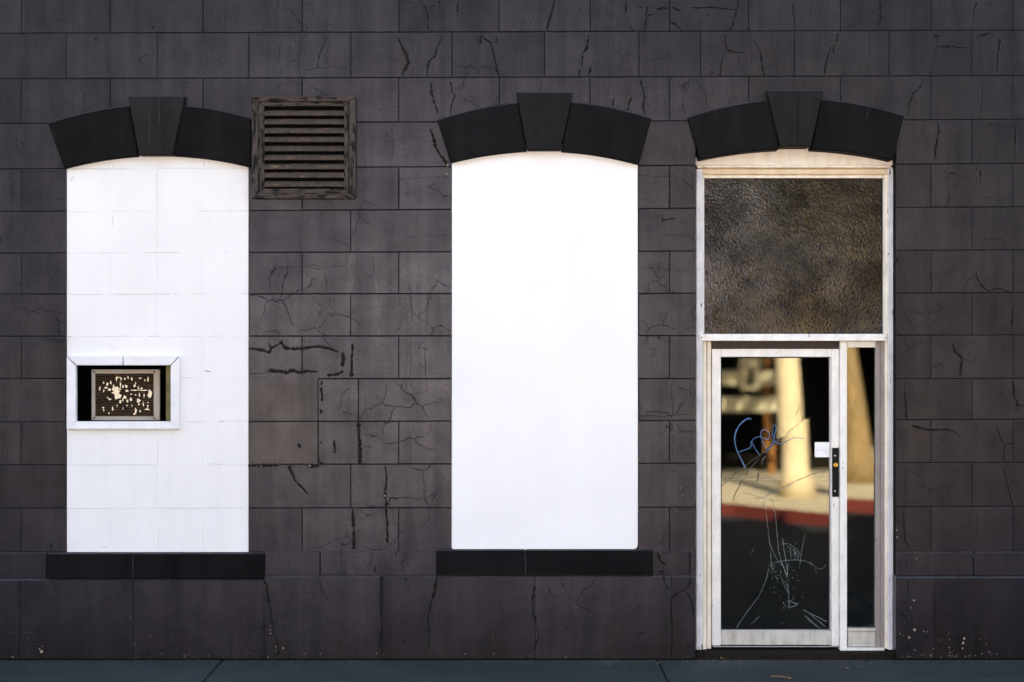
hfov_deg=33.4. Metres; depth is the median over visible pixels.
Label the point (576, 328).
building
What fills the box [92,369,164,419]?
air conditioner
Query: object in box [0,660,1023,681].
sidewalk
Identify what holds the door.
in the building
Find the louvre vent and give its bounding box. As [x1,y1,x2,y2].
[252,96,355,198]
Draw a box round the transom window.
[703,179,882,333]
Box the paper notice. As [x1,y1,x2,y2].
[815,442,829,456]
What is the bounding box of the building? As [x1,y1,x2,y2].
[0,0,1023,659]
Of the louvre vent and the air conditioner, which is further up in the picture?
the louvre vent
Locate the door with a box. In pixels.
[712,349,838,646]
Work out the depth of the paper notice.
12.16 m

